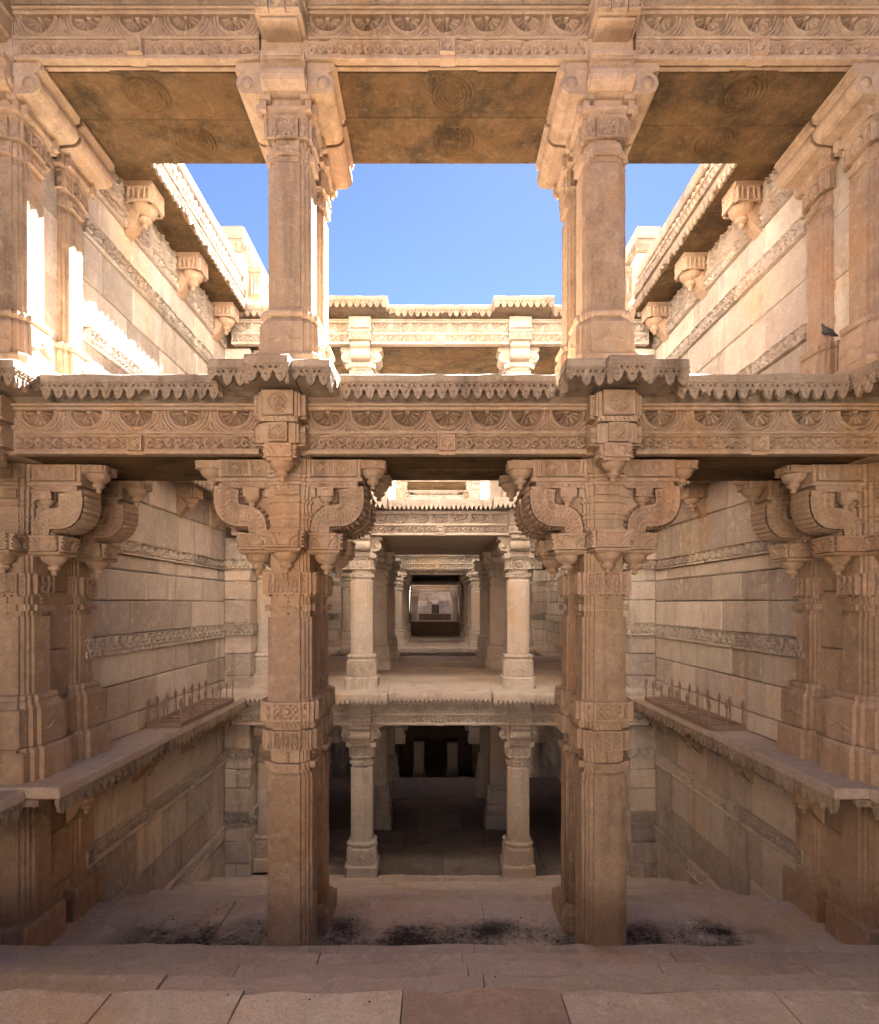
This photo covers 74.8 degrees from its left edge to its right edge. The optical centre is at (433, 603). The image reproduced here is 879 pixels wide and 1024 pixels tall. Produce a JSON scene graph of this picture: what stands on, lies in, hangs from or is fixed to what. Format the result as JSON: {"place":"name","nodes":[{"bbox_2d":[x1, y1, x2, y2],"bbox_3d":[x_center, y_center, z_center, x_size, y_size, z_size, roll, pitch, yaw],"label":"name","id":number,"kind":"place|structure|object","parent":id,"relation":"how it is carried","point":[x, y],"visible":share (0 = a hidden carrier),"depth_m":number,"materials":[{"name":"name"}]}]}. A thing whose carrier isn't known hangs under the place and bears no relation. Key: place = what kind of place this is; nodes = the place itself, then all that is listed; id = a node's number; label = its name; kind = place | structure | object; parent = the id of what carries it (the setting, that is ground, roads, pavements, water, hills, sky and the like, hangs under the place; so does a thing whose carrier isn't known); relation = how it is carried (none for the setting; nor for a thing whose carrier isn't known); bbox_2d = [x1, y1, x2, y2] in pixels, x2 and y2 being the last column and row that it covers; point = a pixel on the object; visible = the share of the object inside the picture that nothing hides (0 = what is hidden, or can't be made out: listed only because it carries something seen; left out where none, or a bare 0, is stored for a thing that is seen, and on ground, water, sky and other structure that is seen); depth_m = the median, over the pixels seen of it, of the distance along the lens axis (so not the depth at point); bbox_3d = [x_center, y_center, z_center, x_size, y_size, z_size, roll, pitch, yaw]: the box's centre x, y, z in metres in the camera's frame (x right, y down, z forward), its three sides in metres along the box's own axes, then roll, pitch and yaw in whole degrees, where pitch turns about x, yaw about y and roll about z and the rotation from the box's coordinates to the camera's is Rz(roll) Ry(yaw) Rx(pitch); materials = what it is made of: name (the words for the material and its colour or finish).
{"place":"outdoors","nodes":[
{"label":"outdoors","id":0,"kind":"place"},
{"bbox_2d":[0,756,878,1023],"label":"stairs","id":1,"kind":"structure","parent":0,"point":[439,849],"depth_m":3.51,"materials":[{"name":"stone"}]},
{"bbox_2d":[0,801,65,945],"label":"wall pier","id":2,"kind":"structure","parent":1,"relation":"on","point":[32,913],"depth_m":4.08,"materials":[{"name":"stone"}]},
{"bbox_2d":[0,739,158,823],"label":"stone ledge","id":3,"kind":"object","parent":2,"relation":"on","point":[76,788],"visible":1,"depth_m":4.36,"materials":[{"name":"stone"}]},
{"bbox_2d":[0,462,117,784],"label":"bracketed pillar","id":4,"kind":"structure","parent":3,"relation":"on","point":[35,742],"depth_m":4.08,"materials":[{"name":"stone"}]},
{"bbox_2d":[6,425,42,463],"bbox_3d":[-2.955,-1.175,4.295,0.310,0.360,0.873,0,0,0],"label":"beam seat","id":5,"kind":"object","parent":4,"relation":"on","point":[12,456],"visible":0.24,"depth_m":3.98,"materials":[{"name":"stone"}]},
{"bbox_2d":[0,359,44,396],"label":"stone cornice","id":6,"kind":"structure","parent":5,"relation":"on","point":[18,378],"depth_m":3.62,"materials":[{"name":"stone"}]},
{"bbox_2d":[0,50,79,373],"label":"gallery pillar","id":7,"kind":"structure","parent":6,"relation":"on","point":[39,118],"depth_m":3.95,"materials":[{"name":"stone"}]},
{"bbox_2d":[9,0,265,163],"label":"gallery ceiling","id":8,"kind":"structure","parent":7,"relation":"on","point":[142,117],"depth_m":4.23,"materials":[{"name":"stone"}]},
{"bbox_2d":[8,393,262,480],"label":"gallery floor","id":9,"kind":"structure","parent":4,"relation":"on","point":[155,468],"depth_m":4.04,"materials":[{"name":"stone"}]},
{"bbox_2d":[52,120,114,373],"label":"gallery pillar","id":10,"kind":"structure","parent":9,"relation":"on","point":[84,164],"depth_m":4.44,"materials":[{"name":"stone"}]},
{"bbox_2d":[40,374,218,399],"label":"stone cornice","id":11,"kind":"structure","parent":9,"relation":"on","point":[59,386],"depth_m":3.75,"materials":[{"name":"stone"}]},
{"bbox_2d":[82,171,226,373],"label":"stone wall","id":12,"kind":"structure","parent":9,"relation":"on","point":[140,316],"depth_m":5.54,"materials":[{"name":"stone"}]},
{"bbox_2d":[114,164,247,342],"bbox_3d":[-2.833,-3.977,6.255,0.691,1.055,2.994,0,0,0],"label":"roof overhang","id":13,"kind":"object","parent":12,"relation":"on","point":[168,201],"visible":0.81,"depth_m":6.19,"materials":[{"name":"stone"}]},
{"bbox_2d":[207,354,339,396],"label":"stone cornice","id":14,"kind":"structure","parent":9,"relation":"on","point":[250,375],"depth_m":3.52,"materials":[{"name":"stone"}]},
{"bbox_2d":[235,50,345,358],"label":"gallery pillar","id":15,"kind":"structure","parent":14,"relation":"on","point":[292,100],"depth_m":3.91,"materials":[{"name":"stone"}]},
{"bbox_2d":[11,5,260,71],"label":"carved beam","id":16,"kind":"structure","parent":15,"relation":"on","point":[160,38],"depth_m":3.83,"materials":[{"name":"stone"}]},
{"bbox_2d":[254,0,309,42],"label":"carved block","id":17,"kind":"structure","parent":15,"relation":"on","point":[281,20],"depth_m":3.70,"materials":[{"name":"stone"}]},
{"bbox_2d":[306,0,588,163],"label":"gallery ceiling","id":18,"kind":"structure","parent":15,"relation":"on","point":[452,117],"depth_m":4.23,"materials":[{"name":"stone"}]},
{"bbox_2d":[307,5,588,71],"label":"carved beam","id":19,"kind":"structure","parent":15,"relation":"on","point":[426,38],"depth_m":3.83,"materials":[{"name":"stone"}]},
{"bbox_2d":[61,481,152,762],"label":"bracketed pillar","id":20,"kind":"structure","parent":3,"relation":"on","point":[89,725],"depth_m":4.64,"materials":[{"name":"stone"}]},
{"bbox_2d":[63,803,105,922],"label":"wall pier","id":21,"kind":"structure","parent":1,"relation":"on","point":[84,892],"depth_m":4.66,"materials":[{"name":"stone"}]},
{"bbox_2d":[86,727,226,902],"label":"stone wall","id":22,"kind":"structure","parent":1,"relation":"on","point":[162,827],"depth_m":6.19,"materials":[{"name":"stone"}]},
{"bbox_2d":[118,696,248,783],"bbox_3d":[-2.745,1.481,6.588,0.465,0.488,2.626,0,0,0],"label":"stone ledge","id":23,"kind":"object","parent":22,"relation":"on","point":[187,737],"visible":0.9,"depth_m":6.00,"materials":[{"name":"stone"}]},
{"bbox_2d":[85,481,226,740],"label":"stone wall","id":24,"kind":"structure","parent":23,"relation":"on","point":[159,627],"depth_m":6.05,"materials":[{"name":"stone"}]},
{"bbox_2d":[145,679,233,727],"bbox_3d":[-2.686,1.091,6.485,0.376,0.290,1.530,0,0,0],"label":"spiked guard","id":25,"kind":"object","parent":23,"relation":"on","point":[164,722],"visible":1,"depth_m":6.26,"materials":[{"name":"brown paint"}]},
{"bbox_2d":[223,723,258,877],"bbox_3d":[-2.671,2.525,8.076,0.405,2.500,0.447,0,0,0],"label":"wall pilaster","id":26,"kind":"object","parent":1,"relation":"on","point":[241,812],"depth_m":7.90,"materials":[{"name":"stone"}]},
{"bbox_2d":[254,725,270,872],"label":"gallery pillar","id":27,"kind":"structure","parent":1,"relation":"on","point":[261,849],"depth_m":8.15,"materials":[{"name":"stone"}]},
{"bbox_2d":[223,525,327,750],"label":"stone wall","id":28,"kind":"structure","parent":1,"relation":"on","point":[225,533],"depth_m":7.97,"materials":[{"name":"stone"}]},
{"bbox_3d":[-3.101,-2.696,10.477,0.548,2.391,5.045,0,0,0],"label":"stone wall","id":29,"kind":"object","parent":28,"relation":"on","visible":0},
{"bbox_2d":[257,347,560,376],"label":"gallery slab","id":30,"kind":"structure","parent":29,"relation":"on","point":[439,360],"depth_m":8.75,"materials":[{"name":"stone"}]},
{"bbox_2d":[220,226,267,317],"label":"parapet tower","id":31,"kind":"structure","parent":30,"relation":"on","point":[255,280],"depth_m":8.00,"materials":[{"name":"stone"}]},
{"bbox_2d":[388,305,491,318],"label":"stone cornice","id":32,"kind":"structure","parent":30,"relation":"on","point":[439,311],"depth_m":7.69,"materials":[{"name":"stone"}]},
{"bbox_2d":[491,296,554,318],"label":"stone cornice","id":33,"kind":"structure","parent":30,"relation":"on","point":[534,307],"depth_m":7.62,"materials":[{"name":"stone"}]},
{"bbox_2d":[194,458,387,945],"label":"tall pillar","id":34,"kind":"structure","parent":1,"relation":"on","point":[299,518],"depth_m":3.93,"materials":[{"name":"stone"}]},
{"bbox_2d":[11,403,262,456],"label":"carved beam","id":35,"kind":"structure","parent":34,"relation":"on","point":[133,430],"depth_m":3.83,"materials":[{"name":"stone"}]},
{"bbox_2d":[308,403,586,456],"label":"carved beam","id":36,"kind":"structure","parent":34,"relation":"on","point":[447,429],"depth_m":3.83,"materials":[{"name":"stone"}]},
{"bbox_2d":[317,886,336,932],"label":"pillar plinth","id":37,"kind":"structure","parent":1,"relation":"on","point":[326,909],"depth_m":4.39,"materials":[{"name":"stone"}]},
{"bbox_2d":[245,475,391,904],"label":"tall pillar","id":38,"kind":"structure","parent":37,"relation":"on","point":[325,689],"depth_m":4.43,"materials":[{"name":"stone"}]},
{"bbox_2d":[300,425,312,458],"bbox_3d":[-0.990,-1.175,4.295,0.311,0.362,0.873,0,0,0],"label":"beam seat","id":39,"kind":"object","parent":38,"relation":"on","point":[303,454],"visible":0.1,"depth_m":3.86,"materials":[{"name":"stone"}]},
{"bbox_2d":[254,390,310,481],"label":"carved block","id":40,"kind":"structure","parent":39,"relation":"attached to","point":[281,435],"depth_m":3.68,"materials":[{"name":"stone"}]},
{"bbox_2d":[340,725,382,877],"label":"gallery pillar","id":41,"kind":"structure","parent":1,"relation":"on","point":[363,858],"depth_m":7.90,"materials":[{"name":"stone"}]},
{"bbox_2d":[371,699,508,725],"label":"carved beam","id":42,"kind":"structure","parent":41,"relation":"on","point":[438,713],"depth_m":7.84,"materials":[{"name":"stone"}]},
{"bbox_2d":[333,684,389,704],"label":"stone cornice","id":43,"kind":"structure","parent":42,"relation":"on","point":[379,694],"depth_m":7.55,"materials":[{"name":"stone"}]},
{"bbox_2d":[344,535,383,688],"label":"gallery pillar","id":44,"kind":"structure","parent":43,"relation":"on","point":[362,667],"depth_m":7.90,"materials":[{"name":"stone"}]},
{"bbox_2d":[371,511,509,535],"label":"carved beam","id":45,"kind":"structure","parent":44,"relation":"on","point":[440,523],"depth_m":7.84,"materials":[{"name":"stone"}]},
{"bbox_2d":[371,497,389,510],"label":"stone cornice","id":46,"kind":"structure","parent":45,"relation":"on","point":[382,505],"depth_m":7.55,"materials":[{"name":"stone"}]},
{"bbox_2d":[340,342,383,496],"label":"gallery pillar","id":47,"kind":"structure","parent":46,"relation":"on","point":[361,358],"depth_m":7.88,"materials":[{"name":"stone"}]},
{"bbox_2d":[231,319,349,346],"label":"carved beam","id":48,"kind":"structure","parent":47,"relation":"on","point":[245,332],"depth_m":7.83,"materials":[{"name":"stone"}]},
{"bbox_2d":[371,319,509,346],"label":"carved beam","id":49,"kind":"structure","parent":47,"relation":"on","point":[439,333],"depth_m":7.83,"materials":[{"name":"stone"}]},
{"bbox_2d":[388,684,491,702],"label":"stone cornice","id":50,"kind":"structure","parent":42,"relation":"on","point":[440,692],"depth_m":7.70,"materials":[{"name":"stone"}]},
{"bbox_2d":[328,656,561,684],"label":"gallery slab","id":51,"kind":"structure","parent":42,"relation":"on","point":[441,670],"depth_m":10.05,"materials":[{"name":"stone"}]},
{"bbox_2d":[218,684,333,702],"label":"stone cornice","id":52,"kind":"structure","parent":51,"relation":"on","point":[256,692],"depth_m":7.70,"materials":[{"name":"stone"}]},
{"bbox_2d":[223,527,258,688],"bbox_3d":[-2.671,-0.060,8.076,0.405,2.500,0.447,0,0,0],"label":"wall pilaster","id":53,"kind":"object","parent":52,"relation":"on","point":[240,609],"depth_m":7.90,"materials":[{"name":"stone"}]},
{"bbox_2d":[373,551,394,669],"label":"gallery pillar","id":54,"kind":"structure","parent":51,"relation":"on","point":[382,650],"depth_m":10.35,"materials":[{"name":"stone"}]},
{"bbox_2d":[387,561,401,658],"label":"gallery pillar","id":55,"kind":"structure","parent":51,"relation":"on","point":[391,635],"depth_m":12.45,"materials":[{"name":"stone"}]},
{"bbox_2d":[369,534,394,559],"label":"aisle beam","id":56,"kind":"structure","parent":55,"relation":"on","point":[386,548],"depth_m":10.49,"materials":[{"name":"stone"}]},
{"bbox_2d":[382,536,543,554],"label":"gallery slab","id":57,"kind":"structure","parent":56,"relation":"on","point":[437,545],"depth_m":10.71,"materials":[{"name":"stone"}]},
{"bbox_2d":[481,551,506,669],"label":"gallery pillar","id":58,"kind":"structure","parent":51,"relation":"on","point":[496,643],"depth_m":10.35,"materials":[{"name":"stone"}]},
{"bbox_2d":[489,684,553,704],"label":"stone cornice","id":59,"kind":"structure","parent":42,"relation":"on","point":[542,693],"depth_m":7.56,"materials":[{"name":"stone"}]},
{"bbox_2d":[496,535,538,688],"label":"gallery pillar","id":60,"kind":"structure","parent":59,"relation":"on","point":[517,660],"depth_m":7.90,"materials":[{"name":"stone"}]},
{"bbox_2d":[373,725,392,829],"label":"gallery pillar","id":61,"kind":"structure","parent":1,"relation":"on","point":[383,813],"depth_m":10.35,"materials":[{"name":"stone"}]},
{"bbox_2d":[401,725,469,775],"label":"wall","id":62,"kind":"structure","parent":1,"relation":"on","point":[459,733],"depth_m":21.70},
{"bbox_2d":[484,725,506,829],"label":"gallery pillar","id":63,"kind":"structure","parent":1,"relation":"on","point":[495,810],"depth_m":10.35,"materials":[{"name":"stone"}]},
{"bbox_2d":[497,725,539,877],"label":"gallery pillar","id":64,"kind":"structure","parent":1,"relation":"on","point":[516,858],"depth_m":7.90,"materials":[{"name":"stone"}]},
{"bbox_2d":[498,475,624,904],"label":"tall pillar","id":65,"kind":"structure","parent":1,"relation":"on","point":[565,689],"depth_m":4.43,"materials":[{"name":"stone"}]},
{"bbox_2d":[505,458,698,945],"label":"tall pillar","id":66,"kind":"structure","parent":1,"relation":"on","point":[594,518],"depth_m":3.93,"materials":[{"name":"stone"}]},
{"bbox_2d":[307,382,587,480],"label":"gallery floor","id":67,"kind":"structure","parent":66,"relation":"on","point":[446,468],"depth_m":4.02,"materials":[{"name":"stone"}]},
{"bbox_2d":[258,121,353,364],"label":"gallery pillar","id":68,"kind":"structure","parent":67,"relation":"on","point":[336,165],"depth_m":4.44,"materials":[{"name":"stone"}]},
{"bbox_2d":[340,374,555,399],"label":"stone cornice","id":69,"kind":"structure","parent":67,"relation":"on","point":[465,385],"depth_m":3.75,"materials":[{"name":"stone"}]},
{"bbox_2d":[535,121,633,374],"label":"gallery pillar","id":70,"kind":"structure","parent":67,"relation":"on","point":[554,165],"depth_m":4.44,"materials":[{"name":"stone"}]},
{"bbox_2d":[584,390,641,481],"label":"carved block","id":71,"kind":"structure","parent":66,"relation":"on","point":[613,439],"depth_m":3.68,"materials":[{"name":"stone"}]},
{"bbox_2d":[632,403,878,456],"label":"carved beam","id":72,"kind":"structure","parent":66,"relation":"on","point":[760,429],"depth_m":3.83,"materials":[{"name":"stone"}]},
{"bbox_2d":[633,393,878,480],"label":"gallery floor","id":73,"kind":"structure","parent":66,"relation":"on","point":[736,468],"depth_m":4.03,"materials":[{"name":"stone"}]},
{"bbox_2d":[556,354,689,396],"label":"stone cornice","id":74,"kind":"structure","parent":73,"relation":"on","point":[647,375],"depth_m":3.52,"materials":[{"name":"stone"}]},
{"bbox_2d":[546,50,659,357],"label":"gallery pillar","id":75,"kind":"structure","parent":74,"relation":"on","point":[600,102],"depth_m":3.91,"materials":[{"name":"stone"}]},
{"bbox_2d":[585,0,642,41],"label":"carved block","id":76,"kind":"structure","parent":75,"relation":"on","point":[612,20],"depth_m":3.70,"materials":[{"name":"stone"}]},
{"bbox_2d":[627,0,878,163],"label":"gallery ceiling","id":77,"kind":"structure","parent":75,"relation":"on","point":[747,117],"depth_m":4.23,"materials":[{"name":"stone"}]},
{"bbox_2d":[633,5,878,71],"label":"carved beam","id":78,"kind":"structure","parent":75,"relation":"on","point":[780,38],"depth_m":3.83,"materials":[{"name":"stone"}]},
{"bbox_2d":[671,373,849,399],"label":"stone cornice","id":79,"kind":"structure","parent":73,"relation":"on","point":[767,386],"depth_m":3.75,"materials":[{"name":"stone"}]},
{"bbox_2d":[775,120,839,374],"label":"gallery pillar","id":80,"kind":"structure","parent":73,"relation":"on","point":[806,164],"depth_m":4.45,"materials":[{"name":"stone"}]},
{"bbox_2d":[546,531,657,796],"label":"stone wall","id":81,"kind":"structure","parent":1,"relation":"on","point":[554,614],"depth_m":14.55,"materials":[{"name":"stone"}]},
{"bbox_2d":[652,166,807,373],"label":"stone wall","id":82,"kind":"structure","parent":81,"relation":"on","point":[747,314],"depth_m":5.51,"materials":[{"name":"stone"}]},
{"bbox_2d":[633,164,774,342],"bbox_3d":[3.023,-3.976,6.255,0.691,1.052,2.994,0,0,0],"label":"roof overhang","id":83,"kind":"object","parent":82,"relation":"on","point":[714,202],"visible":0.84,"depth_m":6.19,"materials":[{"name":"stone"}]},
{"bbox_2d":[623,722,656,877],"bbox_3d":[2.861,2.525,8.076,0.405,2.500,0.447,0,0,0],"label":"wall pilaster","id":84,"kind":"object","parent":1,"relation":"on","point":[641,812],"depth_m":7.90,"materials":[{"name":"stone"}]},
{"bbox_2d":[654,725,803,900],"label":"stone wall","id":85,"kind":"structure","parent":1,"relation":"on","point":[720,825],"depth_m":6.18,"materials":[{"name":"stone"}]},
{"bbox_2d":[634,696,768,783],"bbox_3d":[2.934,1.482,6.588,0.465,0.487,2.626,0,0,0],"label":"stone ledge","id":86,"kind":"object","parent":85,"relation":"on","point":[693,735],"visible":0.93,"depth_m":6.03,"materials":[{"name":"stone"}]},
{"bbox_2d":[644,678,745,729],"bbox_3d":[2.874,1.091,6.485,0.376,0.290,1.730,0,0,0],"label":"spiked guard","id":87,"kind":"object","parent":86,"relation":"on","point":[730,724],"visible":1,"depth_m":6.23,"materials":[{"name":"brown paint"}]},
{"bbox_2d":[654,481,803,741],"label":"stone wall","id":88,"kind":"structure","parent":86,"relation":"on","point":[725,627],"depth_m":6.03,"materials":[{"name":"stone"}]},
{"bbox_2d":[728,739,878,823],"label":"stone ledge","id":89,"kind":"object","parent":85,"relation":"on","point":[814,789],"visible":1,"depth_m":4.40,"materials":[{"name":"stone"}]},
{"bbox_2d":[736,481,834,762],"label":"bracketed pillar","id":90,"kind":"structure","parent":89,"relation":"on","point":[800,732],"depth_m":4.65,"materials":[{"name":"stone"}]},
{"bbox_2d":[848,455,878,463],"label":"beam seat","id":91,"kind":"object","parent":90,"relation":"on","point":[870,459],"visible":0.14,"depth_m":4.01,"materials":[{"name":"stone"}]},
{"bbox_2d":[846,359,878,396],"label":"stone cornice","id":92,"kind":"structure","parent":91,"relation":"on","point":[864,381],"depth_m":3.68,"materials":[{"name":"stone"}]},
{"bbox_2d":[812,63,878,373],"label":"gallery pillar","id":93,"kind":"structure","parent":92,"relation":"on","point":[845,118],"depth_m":3.99,"materials":[{"name":"stone"}]},
{"bbox_2d":[774,462,878,784],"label":"bracketed pillar","id":94,"kind":"structure","parent":89,"relation":"on","point":[842,496],"depth_m":4.10,"materials":[{"name":"stone"}]},
{"bbox_2d":[782,802,827,923],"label":"wall pier","id":95,"kind":"structure","parent":1,"relation":"on","point":[804,891],"depth_m":4.66,"materials":[{"name":"stone"}]},
{"bbox_2d":[825,800,878,944],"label":"wall pier","id":96,"kind":"structure","parent":1,"relation":"on","point":[852,917],"depth_m":4.11,"materials":[{"name":"stone"}]},
{"bbox_2d":[185,164,699,304],"label":"sky","id":97,"kind":"structure","parent":0,"point":[407,234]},
{"bbox_2d":[546,684,659,702],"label":"stone cornice","id":98,"kind":"structure","parent":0,"point":[632,693],"depth_m":7.75,"materials":[{"name":"stone"}]},
{"bbox_2d":[623,532,656,688],"bbox_3d":[2.861,-0.060,8.076,0.405,2.500,0.447,0,0,0],"label":"wall pilaster","id":99,"kind":"object","parent":98,"relation":"on","point":[640,614],"depth_m":7.90,"materials":[{"name":"stone"}]},
{"bbox_3d":[-3.597,-1.180,4.446,1.016,7.560,0.907,0,0,0],"label":"stone wall","id":100,"kind":"object","parent":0,"visible":0},
{"bbox_2d":[19,478,70,697],"bbox_3d":[-3.132,0.125,4.392,0.451,2.229,0.650,0,0,0],"label":"wall strip","id":101,"kind":"object","parent":100,"relation":"attached to","point":[60,614],"depth_m":4.48,"materials":[{"name":"stone"}]},
{"bbox_2d":[51,799,69,899],"bbox_3d":[-3.132,1.964,4.392,0.451,1.265,0.650,0,0,0],"label":"wall strip","id":102,"kind":"object","parent":100,"relation":"attached to","point":[60,854],"depth_m":4.48,"materials":[{"name":"stone"}]},
{"bbox_2d":[42,156,81,340],"bbox_3d":[-3.087,-2.700,4.388,0.438,2.400,0.659,0,0,0],"label":"wall strip","id":103,"kind":"object","parent":100,"relation":"attached to","point":[50,250],"depth_m":4.32,"materials":[{"name":"stone"}]},
{"bbox_3d":[3.787,-1.180,4.446,1.016,7.560,0.907,0,0,0],"label":"stone wall","id":104,"kind":"object","parent":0,"visible":0},
{"bbox_2d":[807,156,849,351],"bbox_3d":[3.278,-2.701,4.388,0.439,2.398,0.658,0,0,0],"label":"wall strip","id":105,"kind":"object","parent":104,"relation":"attached to","point":[841,244],"depth_m":4.31,"materials":[{"name":"stone"}]},
{"bbox_2d":[820,800,840,900],"bbox_3d":[3.323,1.965,4.392,0.450,1.269,0.650,0,0,0],"label":"wall strip","id":106,"kind":"object","parent":104,"relation":"attached to","point":[830,856],"depth_m":4.48,"materials":[{"name":"stone"}]},
{"bbox_2d":[819,500,873,697],"bbox_3d":[3.323,0.124,4.392,0.450,2.227,0.650,0,0,0],"label":"wall strip","id":107,"kind":"object","parent":104,"relation":"attached to","point":[831,639],"depth_m":4.49,"materials":[{"name":"stone"}]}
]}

